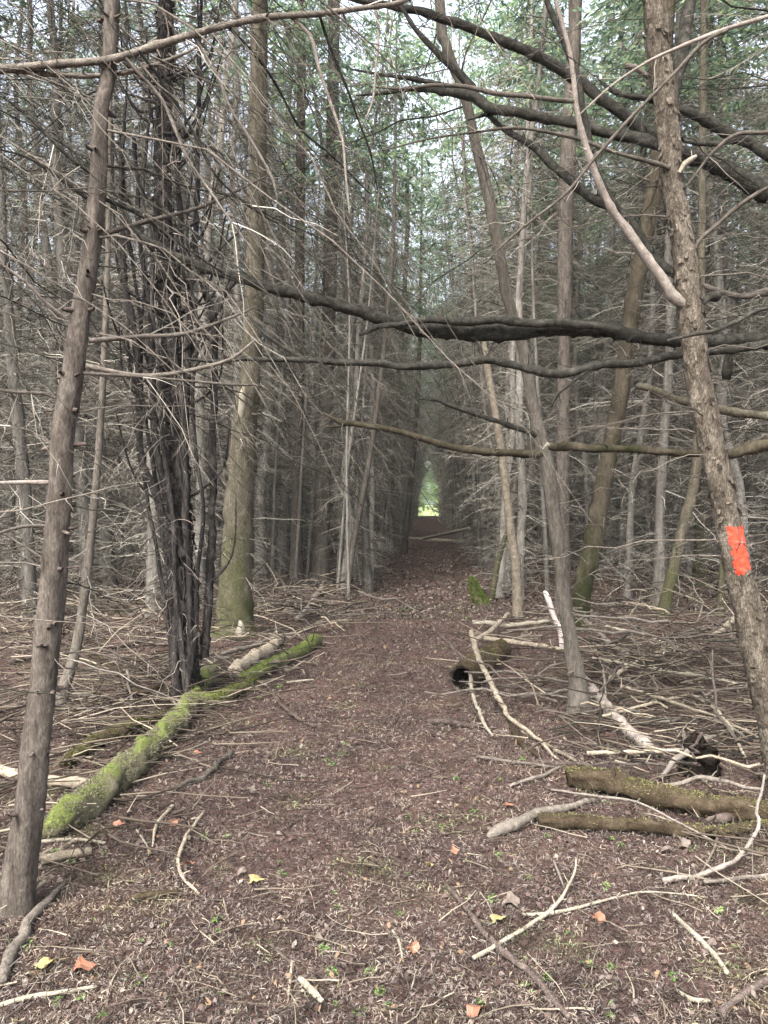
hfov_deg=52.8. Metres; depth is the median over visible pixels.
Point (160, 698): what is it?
twig litter
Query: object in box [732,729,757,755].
brush stick
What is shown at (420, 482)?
plantation conifer
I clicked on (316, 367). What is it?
plantation conifer
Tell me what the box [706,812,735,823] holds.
stone
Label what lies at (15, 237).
plantation conifer
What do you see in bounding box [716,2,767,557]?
plantation conifer
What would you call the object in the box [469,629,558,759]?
fallen branch
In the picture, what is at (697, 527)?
conifer
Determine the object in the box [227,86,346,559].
plantation conifer
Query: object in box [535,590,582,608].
brush stick
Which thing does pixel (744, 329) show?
plantation conifer
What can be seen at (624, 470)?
plantation conifer
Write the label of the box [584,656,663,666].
brush stick
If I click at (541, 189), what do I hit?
plantation conifer
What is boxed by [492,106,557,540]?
plantation conifer
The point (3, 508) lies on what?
plantation conifer
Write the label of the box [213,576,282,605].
brush stick
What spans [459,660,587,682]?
brush stick
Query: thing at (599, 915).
fallen leaf
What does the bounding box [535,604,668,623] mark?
brush stick
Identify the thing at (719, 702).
brush stick
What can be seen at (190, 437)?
plantation conifer
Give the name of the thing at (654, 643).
brush stick
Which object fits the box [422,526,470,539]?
fallen pole
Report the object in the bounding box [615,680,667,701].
brush stick
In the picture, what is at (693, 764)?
brush stick
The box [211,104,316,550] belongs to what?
plantation conifer
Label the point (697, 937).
fallen branch
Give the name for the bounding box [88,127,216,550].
plantation conifer
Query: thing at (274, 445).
plantation conifer
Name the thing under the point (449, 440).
plantation conifer
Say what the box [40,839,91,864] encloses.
fallen branch
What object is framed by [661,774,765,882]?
fallen branch
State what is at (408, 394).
plantation conifer
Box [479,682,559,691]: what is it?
brush stick
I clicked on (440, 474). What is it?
plantation conifer
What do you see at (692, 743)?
brush stick
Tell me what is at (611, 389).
plantation conifer
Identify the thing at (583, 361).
plantation conifer
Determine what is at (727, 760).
brush stick
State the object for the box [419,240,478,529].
plantation conifer
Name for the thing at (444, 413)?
plantation conifer
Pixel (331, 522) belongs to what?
dead pole
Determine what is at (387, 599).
brush stick
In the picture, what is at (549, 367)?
plantation conifer
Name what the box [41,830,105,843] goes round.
fallen branch
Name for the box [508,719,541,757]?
fallen branch
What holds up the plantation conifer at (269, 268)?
on the forest floor
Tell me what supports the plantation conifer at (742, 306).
on the forest floor
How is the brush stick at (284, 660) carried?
on the forest floor
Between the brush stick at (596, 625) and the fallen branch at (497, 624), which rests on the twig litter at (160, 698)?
the brush stick at (596, 625)
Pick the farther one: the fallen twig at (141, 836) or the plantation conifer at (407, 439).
the plantation conifer at (407, 439)
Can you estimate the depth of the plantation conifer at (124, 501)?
21.21 m
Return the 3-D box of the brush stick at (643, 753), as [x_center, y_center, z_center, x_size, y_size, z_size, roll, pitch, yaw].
[1.372,1.316,4.210,0.585,0.042,0.049,9,-34,13]
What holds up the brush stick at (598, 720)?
on the twig litter at (160, 698)
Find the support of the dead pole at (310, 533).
on the forest floor
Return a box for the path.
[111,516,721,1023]
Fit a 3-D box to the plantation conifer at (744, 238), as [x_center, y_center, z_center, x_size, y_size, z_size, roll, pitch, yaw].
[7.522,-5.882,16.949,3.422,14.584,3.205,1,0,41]
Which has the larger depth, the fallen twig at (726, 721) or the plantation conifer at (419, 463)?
the plantation conifer at (419, 463)
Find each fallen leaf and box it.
[34,957,69,968]
[73,956,95,971]
[113,819,125,825]
[168,819,179,825]
[182,861,194,866]
[238,864,250,874]
[244,874,263,882]
[246,785,255,792]
[302,932,322,940]
[405,940,419,955]
[451,845,459,853]
[453,1003,487,1016]
[485,914,506,922]
[495,892,519,905]
[589,911,605,926]
[661,845,676,852]
[675,837,690,848]
[707,936,720,945]
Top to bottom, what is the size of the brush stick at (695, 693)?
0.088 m
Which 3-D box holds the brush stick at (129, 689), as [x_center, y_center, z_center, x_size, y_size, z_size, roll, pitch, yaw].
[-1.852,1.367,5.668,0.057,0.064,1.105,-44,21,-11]
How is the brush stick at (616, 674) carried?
on the twig litter at (160, 698)
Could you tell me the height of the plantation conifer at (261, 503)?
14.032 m
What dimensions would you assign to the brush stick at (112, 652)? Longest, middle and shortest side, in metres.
1.272 x 0.435 x 0.118 m
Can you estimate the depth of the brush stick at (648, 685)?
6.32 m
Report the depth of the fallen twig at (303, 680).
6.54 m
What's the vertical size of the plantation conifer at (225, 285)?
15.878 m
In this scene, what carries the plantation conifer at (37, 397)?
on the forest floor
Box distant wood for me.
[0,77,767,545]
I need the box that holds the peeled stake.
[543,591,563,647]
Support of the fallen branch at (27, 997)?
on the forest floor
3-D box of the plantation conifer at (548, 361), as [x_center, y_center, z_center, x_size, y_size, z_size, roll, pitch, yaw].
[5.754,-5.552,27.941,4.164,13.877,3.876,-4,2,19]
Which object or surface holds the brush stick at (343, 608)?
on the forest floor
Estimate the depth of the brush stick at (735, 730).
4.98 m
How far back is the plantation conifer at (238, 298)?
12.33 m
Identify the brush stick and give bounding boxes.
[7,642,31,644]
[22,667,135,684]
[29,635,159,662]
[88,605,147,610]
[126,670,135,717]
[155,655,279,664]
[198,632,248,642]
[199,598,298,604]
[212,636,305,642]
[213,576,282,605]
[221,649,318,668]
[253,615,304,640]
[254,598,326,602]
[261,583,290,594]
[265,579,317,589]
[269,588,311,597]
[275,606,337,612]
[284,576,315,586]
[284,652,324,670]
[288,618,333,628]
[295,609,376,616]
[317,597,369,619]
[321,616,344,630]
[324,595,355,598]
[336,612,395,615]
[357,590,423,613]
[424,687,567,697]
[438,631,558,703]
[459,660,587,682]
[465,670,603,685]
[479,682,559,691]
[499,691,594,698]
[500,624,557,632]
[504,603,549,614]
[506,625,649,636]
[507,655,564,660]
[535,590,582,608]
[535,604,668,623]
[535,706,639,713]
[538,758,664,765]
[550,717,698,729]
[552,602,592,612]
[552,698,667,720]
[571,598,616,604]
[574,618,647,629]
[576,624,623,627]
[578,638,650,647]
[580,701,654,716]
[581,740,692,763]
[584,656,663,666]
[587,660,601,678]
[588,660,640,689]
[591,595,672,608]
[596,689,604,738]
[597,603,676,606]
[598,658,627,692]
[599,625,641,654]
[599,659,684,682]
[604,692,667,707]
[609,742,649,770]
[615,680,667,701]
[617,615,689,652]
[619,626,702,653]
[623,613,663,616]
[630,602,669,613]
[631,633,666,697]
[632,683,726,704]
[633,641,673,644]
[633,742,700,765]
[639,720,669,723]
[645,660,695,671]
[646,632,737,638]
[647,741,730,745]
[647,745,760,768]
[648,648,738,657]
[650,686,747,703]
[651,670,658,695]
[658,674,744,681]
[664,651,688,683]
[670,715,691,722]
[671,640,705,643]
[675,745,760,757]
[681,665,718,681]
[682,641,733,652]
[682,670,739,678]
[686,576,703,622]
[689,690,735,694]
[689,732,703,760]
[692,627,724,633]
[692,676,710,704]
[705,607,723,620]
[705,788,767,794]
[707,616,737,637]
[708,638,738,641]
[708,716,759,741]
[711,650,739,742]
[719,578,767,588]
[722,658,742,664]
[726,707,752,708]
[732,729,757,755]
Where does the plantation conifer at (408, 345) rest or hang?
on the forest floor
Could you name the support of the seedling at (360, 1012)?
on the path
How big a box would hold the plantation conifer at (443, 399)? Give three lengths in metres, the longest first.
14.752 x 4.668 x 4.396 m
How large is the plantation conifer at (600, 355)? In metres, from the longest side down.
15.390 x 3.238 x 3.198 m
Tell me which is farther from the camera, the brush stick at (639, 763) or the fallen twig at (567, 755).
the fallen twig at (567, 755)
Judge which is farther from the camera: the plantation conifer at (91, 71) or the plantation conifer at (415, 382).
the plantation conifer at (415, 382)
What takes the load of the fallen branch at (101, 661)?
on the forest floor
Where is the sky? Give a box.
[0,0,767,504]
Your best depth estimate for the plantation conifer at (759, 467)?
22.68 m
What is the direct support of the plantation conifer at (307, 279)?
on the forest floor
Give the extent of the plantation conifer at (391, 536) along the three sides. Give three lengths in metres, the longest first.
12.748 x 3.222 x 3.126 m
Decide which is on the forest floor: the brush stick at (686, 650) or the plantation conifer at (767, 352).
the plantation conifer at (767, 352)
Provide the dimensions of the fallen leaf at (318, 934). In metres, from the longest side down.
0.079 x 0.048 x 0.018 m
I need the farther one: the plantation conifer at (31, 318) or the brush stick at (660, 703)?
the plantation conifer at (31, 318)
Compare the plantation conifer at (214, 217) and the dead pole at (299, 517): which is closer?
the dead pole at (299, 517)
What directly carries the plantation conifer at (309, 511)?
on the forest floor
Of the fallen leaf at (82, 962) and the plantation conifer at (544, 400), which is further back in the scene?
the plantation conifer at (544, 400)
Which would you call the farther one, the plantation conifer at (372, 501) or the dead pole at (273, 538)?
the plantation conifer at (372, 501)
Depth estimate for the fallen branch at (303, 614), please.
10.12 m
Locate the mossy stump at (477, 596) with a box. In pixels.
[467,576,489,605]
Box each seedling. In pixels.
[326,966,337,974]
[352,1007,368,1015]
[364,966,375,974]
[374,986,385,996]
[667,971,677,981]
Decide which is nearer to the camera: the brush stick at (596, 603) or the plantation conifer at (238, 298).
the brush stick at (596, 603)
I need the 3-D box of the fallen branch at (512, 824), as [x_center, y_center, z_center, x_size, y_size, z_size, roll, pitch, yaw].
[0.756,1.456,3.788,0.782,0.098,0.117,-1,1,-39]
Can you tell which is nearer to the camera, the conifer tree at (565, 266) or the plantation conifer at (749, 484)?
the conifer tree at (565, 266)
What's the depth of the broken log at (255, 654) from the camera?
7.27 m
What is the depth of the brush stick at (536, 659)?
6.87 m
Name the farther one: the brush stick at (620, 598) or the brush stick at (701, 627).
the brush stick at (620, 598)
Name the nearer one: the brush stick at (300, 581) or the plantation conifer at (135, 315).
the brush stick at (300, 581)
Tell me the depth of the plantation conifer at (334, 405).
23.23 m
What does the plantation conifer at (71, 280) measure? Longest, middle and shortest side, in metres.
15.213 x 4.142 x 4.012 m
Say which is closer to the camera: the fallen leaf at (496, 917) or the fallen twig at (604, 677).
the fallen leaf at (496, 917)
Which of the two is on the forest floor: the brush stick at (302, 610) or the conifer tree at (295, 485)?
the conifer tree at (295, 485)
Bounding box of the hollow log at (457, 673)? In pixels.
[446,638,511,692]
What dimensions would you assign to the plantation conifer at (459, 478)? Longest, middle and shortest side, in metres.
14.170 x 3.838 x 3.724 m
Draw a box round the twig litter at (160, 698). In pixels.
[0,542,767,1023]
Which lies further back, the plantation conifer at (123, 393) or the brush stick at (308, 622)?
the plantation conifer at (123, 393)
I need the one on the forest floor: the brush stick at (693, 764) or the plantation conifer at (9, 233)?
the plantation conifer at (9, 233)
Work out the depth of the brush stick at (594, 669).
6.63 m
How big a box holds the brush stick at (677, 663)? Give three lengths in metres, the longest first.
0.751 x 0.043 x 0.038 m
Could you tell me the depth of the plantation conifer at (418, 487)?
60.35 m
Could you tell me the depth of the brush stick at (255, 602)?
10.06 m
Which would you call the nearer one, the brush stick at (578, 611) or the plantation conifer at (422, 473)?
the brush stick at (578, 611)
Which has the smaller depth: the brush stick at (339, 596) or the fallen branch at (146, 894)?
the fallen branch at (146, 894)
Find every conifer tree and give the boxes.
[0,0,208,713]
[0,0,506,717]
[0,0,630,922]
[222,0,365,583]
[244,0,412,583]
[350,0,767,790]
[457,0,716,617]
[579,0,751,596]
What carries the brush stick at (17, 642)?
on the forest floor
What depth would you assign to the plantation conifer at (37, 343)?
26.05 m
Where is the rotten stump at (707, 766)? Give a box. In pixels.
[676,732,721,781]
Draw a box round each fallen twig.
[135,827,149,855]
[151,804,173,846]
[173,811,203,894]
[213,628,281,662]
[222,898,231,925]
[270,943,296,966]
[287,679,313,682]
[287,961,292,996]
[294,619,351,636]
[391,927,444,962]
[476,743,562,767]
[508,751,583,786]
[521,730,578,761]
[522,887,707,915]
[550,780,737,854]
[553,859,619,887]
[593,643,608,718]
[602,694,686,716]
[620,684,758,738]
[693,695,747,762]
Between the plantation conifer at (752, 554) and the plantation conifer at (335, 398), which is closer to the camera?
the plantation conifer at (752, 554)
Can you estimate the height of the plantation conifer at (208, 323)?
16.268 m
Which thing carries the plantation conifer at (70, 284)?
on the forest floor
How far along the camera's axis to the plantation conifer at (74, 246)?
17.54 m
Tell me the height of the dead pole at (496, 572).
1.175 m
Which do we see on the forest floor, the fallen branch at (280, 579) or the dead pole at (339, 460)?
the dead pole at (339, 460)
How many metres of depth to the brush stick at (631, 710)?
5.35 m
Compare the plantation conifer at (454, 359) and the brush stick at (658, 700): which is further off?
the plantation conifer at (454, 359)
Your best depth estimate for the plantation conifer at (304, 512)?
20.39 m
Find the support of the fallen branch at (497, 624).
on the fallen branch at (517, 624)
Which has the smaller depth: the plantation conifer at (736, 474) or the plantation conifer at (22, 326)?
the plantation conifer at (736, 474)
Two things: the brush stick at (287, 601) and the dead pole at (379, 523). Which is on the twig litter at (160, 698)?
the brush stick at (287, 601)
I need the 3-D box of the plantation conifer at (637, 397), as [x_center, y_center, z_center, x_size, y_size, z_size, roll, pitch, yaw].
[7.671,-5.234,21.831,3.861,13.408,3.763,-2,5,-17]
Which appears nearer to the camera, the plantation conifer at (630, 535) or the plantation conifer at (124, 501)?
the plantation conifer at (630, 535)
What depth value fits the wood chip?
2.44 m
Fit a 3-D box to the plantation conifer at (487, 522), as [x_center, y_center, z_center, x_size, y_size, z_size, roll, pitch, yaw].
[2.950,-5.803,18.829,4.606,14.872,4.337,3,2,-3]
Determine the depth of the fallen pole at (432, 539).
28.60 m
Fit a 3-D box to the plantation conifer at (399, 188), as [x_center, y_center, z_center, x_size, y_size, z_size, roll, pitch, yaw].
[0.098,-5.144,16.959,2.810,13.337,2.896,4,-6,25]
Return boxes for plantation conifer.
[0,0,50,527]
[0,0,57,390]
[0,0,79,598]
[0,0,97,586]
[0,0,99,578]
[0,0,147,587]
[0,0,149,618]
[0,0,160,595]
[0,0,191,610]
[0,0,235,598]
[0,6,40,459]
[0,7,151,568]
[0,27,71,564]
[0,34,122,561]
[0,43,32,520]
[0,87,81,556]
[0,115,38,554]
[0,116,45,534]
[0,128,36,548]
[0,174,52,550]
[1,16,34,388]
[3,0,240,582]
[8,0,139,561]
[13,0,202,571]
[14,0,194,578]
[14,46,109,531]
[18,10,150,553]
[18,83,71,536]
[24,38,140,560]
[29,81,130,549]
[31,0,298,623]
[34,69,133,537]
[62,0,218,582]
[66,18,162,555]
[80,0,347,611]
[81,125,141,545]
[85,9,216,565]
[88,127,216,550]
[90,171,139,517]
[111,111,140,546]
[112,0,254,570]
[125,127,227,496]
[129,8,278,571]
[131,71,272,546]
[148,7,246,556]
[149,0,333,591]
[161,2,268,555]
[177,0,333,578]
[180,0,362,581]
[181,1,280,552]
[191,2,321,572]
[193,1,291,552]
[198,76,247,524]
[209,155,278,542]
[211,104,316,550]
[215,0,358,573]
[217,172,262,530]
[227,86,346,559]
[238,0,435,592]
[240,127,339,544]
[243,149,316,549]
[254,108,313,541]
[255,62,339,559]
[257,158,312,542]
[266,1,432,572]
[269,67,352,553]
[269,143,322,535]
[269,163,324,535]
[274,2,419,565]
[281,0,452,593]
[285,291,319,537]
[289,2,434,561]
[290,232,353,534]
[304,89,389,551]
[304,124,361,549]
[304,197,379,541]
[305,52,443,554]
[306,208,393,539]
[307,111,366,522]
[309,1,446,583]
[309,173,369,539]
[310,0,441,572]
[312,43,447,528]
[318,2,449,576]
[337,59,429,556]
[338,145,444,547]
[340,168,423,544]
[344,135,432,552]
[355,148,440,538]
[361,179,433,540]
[363,111,459,547]
[366,194,429,535]
[368,283,427,527]
[375,216,436,515]
[378,173,454,535]
[381,186,455,540]
[384,0,555,567]
[384,115,492,544]
[384,254,421,501]
[389,0,506,559]
[390,281,433,511]
[391,242,438,522]
[391,268,431,517]
[398,4,544,553]
[399,161,478,544]
[400,0,620,588]
[402,150,502,542]
[402,345,433,509]
[404,179,471,539]
[404,302,442,528]
[404,339,432,515]
[407,15,553,553]
[408,354,433,520]
[409,140,490,546]
[409,234,479,533]
[410,66,537,548]
[410,346,436,521]
[410,351,434,522]
[411,215,478,528]
[411,349,439,523]
[415,0,543,572]
[415,37,555,556]
[415,376,433,497]
[415,382,434,510]
[416,198,463,538]
[416,317,451,527]
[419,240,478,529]
[420,1,597,564]
[420,284,457,516]
[422,206,500,535]
[422,283,460,528]
[423,271,455,524]
[424,260,471,529]
[424,270,474,522]
[424,386,445,522]
[425,131,507,550]
[425,297,458,522]
[425,302,448,522]
[426,351,448,513]
[426,411,455,523]
[427,0,643,602]
[427,100,538,537]
[427,249,463,525]
[427,344,450,523]
[428,340,447,518]
[431,148,498,535]
[432,0,605,597]
[434,200,501,534]
[435,0,591,570]
[437,251,485,535]
[439,226,480,526]
[449,0,600,582]
[467,0,598,591]
[467,120,555,536]
[471,1,649,576]
[489,126,553,535]
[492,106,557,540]
[495,71,586,543]
[500,163,598,530]
[501,60,619,558]
[510,35,589,550]
[513,192,589,518]
[519,167,571,529]
[520,49,642,563]
[526,0,758,581]
[526,1,695,570]
[526,83,617,548]
[527,25,607,553]
[529,0,637,552]
[533,0,682,564]
[533,0,765,600]
[542,149,606,545]
[554,9,625,544]
[571,0,767,607]
[571,4,687,559]
[573,2,693,567]
[573,11,764,572]
[573,118,618,546]
[577,161,642,529]
[579,171,643,536]
[581,175,648,544]
[583,0,767,593]
[583,105,647,548]
[586,95,716,553]
[587,85,688,552]
[587,107,687,541]
[599,1,767,592]
[603,6,759,580]
[612,4,690,547]
[615,24,767,562]
[616,293,675,541]
[622,165,687,544]
[641,122,752,547]
[649,132,718,545]
[669,3,767,570]
[673,0,767,589]
[673,2,767,606]
[673,204,731,548]
[674,2,767,565]
[680,89,767,557]
[682,4,767,551]
[684,19,767,568]
[694,0,767,444]
[707,4,767,538]
[710,120,765,542]
[713,8,767,587]
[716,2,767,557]
[728,4,767,547]
[731,173,767,518]
[734,98,767,553]
[735,161,767,548]
[741,122,767,502]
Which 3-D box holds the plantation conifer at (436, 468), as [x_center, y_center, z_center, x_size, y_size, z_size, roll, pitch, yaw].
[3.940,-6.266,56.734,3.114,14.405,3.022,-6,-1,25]
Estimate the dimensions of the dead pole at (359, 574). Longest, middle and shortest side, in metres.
8.872 x 1.202 x 1.165 m
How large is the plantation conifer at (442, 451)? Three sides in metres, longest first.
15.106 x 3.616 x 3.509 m
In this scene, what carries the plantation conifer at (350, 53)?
on the forest floor
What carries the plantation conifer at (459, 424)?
on the forest floor
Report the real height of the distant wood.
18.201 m
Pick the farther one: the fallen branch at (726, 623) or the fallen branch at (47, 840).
the fallen branch at (726, 623)
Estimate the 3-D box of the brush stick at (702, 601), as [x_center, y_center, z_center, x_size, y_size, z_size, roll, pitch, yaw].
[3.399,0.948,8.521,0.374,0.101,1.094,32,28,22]
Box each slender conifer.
[193,0,617,714]
[318,24,464,596]
[365,152,448,555]
[397,151,467,553]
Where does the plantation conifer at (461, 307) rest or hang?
on the forest floor
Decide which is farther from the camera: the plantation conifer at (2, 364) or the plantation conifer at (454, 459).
the plantation conifer at (454, 459)
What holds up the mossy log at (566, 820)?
on the forest floor
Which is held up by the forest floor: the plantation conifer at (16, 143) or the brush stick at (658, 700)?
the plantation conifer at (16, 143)
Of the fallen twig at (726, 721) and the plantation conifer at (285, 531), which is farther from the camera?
the plantation conifer at (285, 531)
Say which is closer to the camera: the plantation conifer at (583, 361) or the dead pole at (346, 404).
the dead pole at (346, 404)
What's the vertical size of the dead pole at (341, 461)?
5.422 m
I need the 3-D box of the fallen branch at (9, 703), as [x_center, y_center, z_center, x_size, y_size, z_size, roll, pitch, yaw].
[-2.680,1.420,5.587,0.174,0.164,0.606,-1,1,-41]
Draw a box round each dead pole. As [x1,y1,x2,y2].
[259,146,314,593]
[285,282,337,582]
[286,159,361,583]
[290,119,338,583]
[291,475,361,555]
[305,406,336,552]
[307,255,333,510]
[317,389,352,515]
[318,170,398,592]
[321,186,364,599]
[330,124,373,587]
[332,315,342,553]
[333,412,345,540]
[336,223,404,539]
[354,245,403,577]
[359,324,414,573]
[374,282,403,567]
[457,346,470,545]
[463,395,497,555]
[469,259,504,478]
[474,341,523,617]
[488,532,506,600]
[489,346,505,555]
[493,134,576,606]
[695,531,753,617]
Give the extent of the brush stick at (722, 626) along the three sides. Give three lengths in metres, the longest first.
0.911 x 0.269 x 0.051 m
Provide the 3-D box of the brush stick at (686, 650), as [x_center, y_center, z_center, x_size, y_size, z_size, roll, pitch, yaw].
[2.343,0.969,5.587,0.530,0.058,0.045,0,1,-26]
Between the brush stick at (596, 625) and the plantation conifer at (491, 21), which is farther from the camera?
the plantation conifer at (491, 21)
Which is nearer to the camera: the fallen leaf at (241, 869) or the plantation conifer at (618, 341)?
the fallen leaf at (241, 869)
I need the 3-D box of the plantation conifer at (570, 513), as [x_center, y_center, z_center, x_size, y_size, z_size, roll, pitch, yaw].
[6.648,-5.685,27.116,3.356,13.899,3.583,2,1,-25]
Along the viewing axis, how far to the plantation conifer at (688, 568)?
14.40 m
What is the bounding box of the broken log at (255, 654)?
[228,636,283,675]
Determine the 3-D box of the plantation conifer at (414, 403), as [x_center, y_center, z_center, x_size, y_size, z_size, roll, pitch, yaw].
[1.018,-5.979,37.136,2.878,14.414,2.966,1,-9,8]
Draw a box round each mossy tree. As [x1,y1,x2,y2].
[141,0,513,638]
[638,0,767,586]
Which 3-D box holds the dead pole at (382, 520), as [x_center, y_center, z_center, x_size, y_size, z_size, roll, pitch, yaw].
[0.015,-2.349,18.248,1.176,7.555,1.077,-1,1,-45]
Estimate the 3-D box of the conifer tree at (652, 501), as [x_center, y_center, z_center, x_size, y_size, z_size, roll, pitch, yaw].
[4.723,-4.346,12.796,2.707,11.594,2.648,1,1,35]
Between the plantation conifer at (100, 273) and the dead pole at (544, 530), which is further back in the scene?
the plantation conifer at (100, 273)
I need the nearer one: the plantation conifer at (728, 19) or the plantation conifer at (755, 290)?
the plantation conifer at (728, 19)
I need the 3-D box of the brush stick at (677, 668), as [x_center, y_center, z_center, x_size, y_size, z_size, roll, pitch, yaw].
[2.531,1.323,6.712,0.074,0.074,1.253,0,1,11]
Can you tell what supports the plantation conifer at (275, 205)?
on the forest floor
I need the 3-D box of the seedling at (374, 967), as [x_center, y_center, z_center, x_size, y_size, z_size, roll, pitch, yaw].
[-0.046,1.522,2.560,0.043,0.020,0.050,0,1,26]
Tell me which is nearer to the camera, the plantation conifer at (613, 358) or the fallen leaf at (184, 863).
the fallen leaf at (184, 863)
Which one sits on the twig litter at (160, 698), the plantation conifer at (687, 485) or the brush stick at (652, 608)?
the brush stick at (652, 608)
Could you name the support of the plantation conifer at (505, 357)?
on the forest floor
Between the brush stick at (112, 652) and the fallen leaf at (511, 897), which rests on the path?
the fallen leaf at (511, 897)
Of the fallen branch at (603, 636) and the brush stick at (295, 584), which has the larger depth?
the brush stick at (295, 584)
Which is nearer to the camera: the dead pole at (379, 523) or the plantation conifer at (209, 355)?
the dead pole at (379, 523)
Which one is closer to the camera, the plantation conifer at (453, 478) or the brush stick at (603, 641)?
the brush stick at (603, 641)
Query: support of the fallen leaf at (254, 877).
on the path
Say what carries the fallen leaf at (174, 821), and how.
on the forest floor
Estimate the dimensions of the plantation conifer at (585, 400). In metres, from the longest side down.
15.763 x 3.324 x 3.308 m
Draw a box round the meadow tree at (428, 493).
[418,454,437,511]
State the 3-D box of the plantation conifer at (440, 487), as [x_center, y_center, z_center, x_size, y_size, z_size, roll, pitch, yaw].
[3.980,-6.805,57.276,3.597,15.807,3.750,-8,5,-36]
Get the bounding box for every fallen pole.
[408,536,464,542]
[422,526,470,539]
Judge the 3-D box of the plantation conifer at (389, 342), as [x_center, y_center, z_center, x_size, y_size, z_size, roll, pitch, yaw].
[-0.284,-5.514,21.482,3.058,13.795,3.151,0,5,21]
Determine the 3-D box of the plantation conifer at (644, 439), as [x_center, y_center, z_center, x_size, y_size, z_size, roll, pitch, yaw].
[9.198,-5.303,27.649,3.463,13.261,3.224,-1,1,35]
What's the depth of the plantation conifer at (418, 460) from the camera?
43.48 m
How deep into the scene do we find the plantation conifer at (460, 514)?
29.79 m
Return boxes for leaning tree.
[525,0,767,631]
[552,0,767,622]
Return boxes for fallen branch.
[0,695,24,712]
[0,764,87,789]
[0,881,66,984]
[0,985,96,1007]
[7,654,66,666]
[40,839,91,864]
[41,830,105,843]
[62,781,85,793]
[63,694,91,710]
[84,635,143,648]
[89,653,156,679]
[107,680,162,697]
[130,880,178,900]
[169,749,233,794]
[257,574,295,598]
[261,600,322,614]
[263,681,315,727]
[268,564,291,607]
[294,581,323,621]
[427,718,481,727]
[446,885,571,1019]
[465,670,493,736]
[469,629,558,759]
[472,619,549,627]
[472,859,576,959]
[476,612,509,641]
[476,636,563,651]
[486,798,596,839]
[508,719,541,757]
[581,618,629,653]
[585,673,653,748]
[586,748,680,755]
[591,657,747,686]
[605,625,683,653]
[608,648,673,680]
[657,770,764,790]
[658,735,716,779]
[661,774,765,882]
[668,614,733,639]
[668,909,729,975]
[669,719,686,749]
[675,982,710,1002]
[684,616,734,655]
[703,822,767,883]
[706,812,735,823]
[716,975,767,1016]
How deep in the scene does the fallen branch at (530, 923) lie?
2.79 m
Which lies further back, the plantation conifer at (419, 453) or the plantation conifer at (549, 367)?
the plantation conifer at (419, 453)
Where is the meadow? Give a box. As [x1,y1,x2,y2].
[418,505,438,515]
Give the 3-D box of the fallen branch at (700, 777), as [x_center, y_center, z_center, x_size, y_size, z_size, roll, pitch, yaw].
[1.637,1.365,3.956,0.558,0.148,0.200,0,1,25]
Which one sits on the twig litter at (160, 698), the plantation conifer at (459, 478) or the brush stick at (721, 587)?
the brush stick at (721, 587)
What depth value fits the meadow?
116.10 m
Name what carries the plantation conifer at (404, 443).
on the forest floor
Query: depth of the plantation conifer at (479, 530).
18.45 m
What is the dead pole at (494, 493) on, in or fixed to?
on the forest floor
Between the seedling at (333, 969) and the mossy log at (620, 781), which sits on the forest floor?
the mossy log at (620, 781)
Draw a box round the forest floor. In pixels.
[0,516,767,1023]
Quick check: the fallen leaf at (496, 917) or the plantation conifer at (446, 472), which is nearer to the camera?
the fallen leaf at (496, 917)
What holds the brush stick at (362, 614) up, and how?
on the twig litter at (160, 698)
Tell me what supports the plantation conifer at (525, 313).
on the forest floor
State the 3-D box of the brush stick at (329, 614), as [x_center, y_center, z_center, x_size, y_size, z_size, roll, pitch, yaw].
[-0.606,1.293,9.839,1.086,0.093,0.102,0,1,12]
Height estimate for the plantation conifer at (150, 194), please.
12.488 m
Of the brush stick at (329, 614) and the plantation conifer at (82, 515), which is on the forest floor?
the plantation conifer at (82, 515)
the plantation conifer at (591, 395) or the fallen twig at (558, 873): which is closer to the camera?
the fallen twig at (558, 873)
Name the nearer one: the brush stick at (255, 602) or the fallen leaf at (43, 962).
the fallen leaf at (43, 962)
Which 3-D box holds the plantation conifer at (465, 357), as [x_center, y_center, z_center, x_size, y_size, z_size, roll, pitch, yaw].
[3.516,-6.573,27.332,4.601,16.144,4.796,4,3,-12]
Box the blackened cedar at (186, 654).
[0,0,480,702]
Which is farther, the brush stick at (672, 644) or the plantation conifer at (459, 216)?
the plantation conifer at (459, 216)
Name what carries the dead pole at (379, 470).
on the forest floor
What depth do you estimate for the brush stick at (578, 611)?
7.67 m
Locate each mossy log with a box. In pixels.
[42,662,259,839]
[58,707,172,768]
[236,632,322,681]
[535,801,767,843]
[563,764,767,824]
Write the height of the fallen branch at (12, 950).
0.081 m
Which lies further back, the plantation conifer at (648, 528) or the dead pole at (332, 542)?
the dead pole at (332, 542)
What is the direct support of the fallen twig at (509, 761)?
on the path
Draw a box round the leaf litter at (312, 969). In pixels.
[0,533,767,1023]
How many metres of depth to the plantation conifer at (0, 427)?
23.84 m
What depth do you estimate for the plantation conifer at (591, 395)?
24.60 m
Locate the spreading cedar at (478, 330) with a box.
[110,0,767,571]
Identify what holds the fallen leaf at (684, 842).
on the forest floor
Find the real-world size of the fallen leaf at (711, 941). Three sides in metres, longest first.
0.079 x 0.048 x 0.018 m
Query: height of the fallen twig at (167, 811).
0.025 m
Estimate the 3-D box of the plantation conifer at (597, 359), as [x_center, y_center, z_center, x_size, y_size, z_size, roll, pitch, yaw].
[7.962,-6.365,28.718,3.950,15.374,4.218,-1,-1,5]
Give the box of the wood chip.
[297,975,323,1003]
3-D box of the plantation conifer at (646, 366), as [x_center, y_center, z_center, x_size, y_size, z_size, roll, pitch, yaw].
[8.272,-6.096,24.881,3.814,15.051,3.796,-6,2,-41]

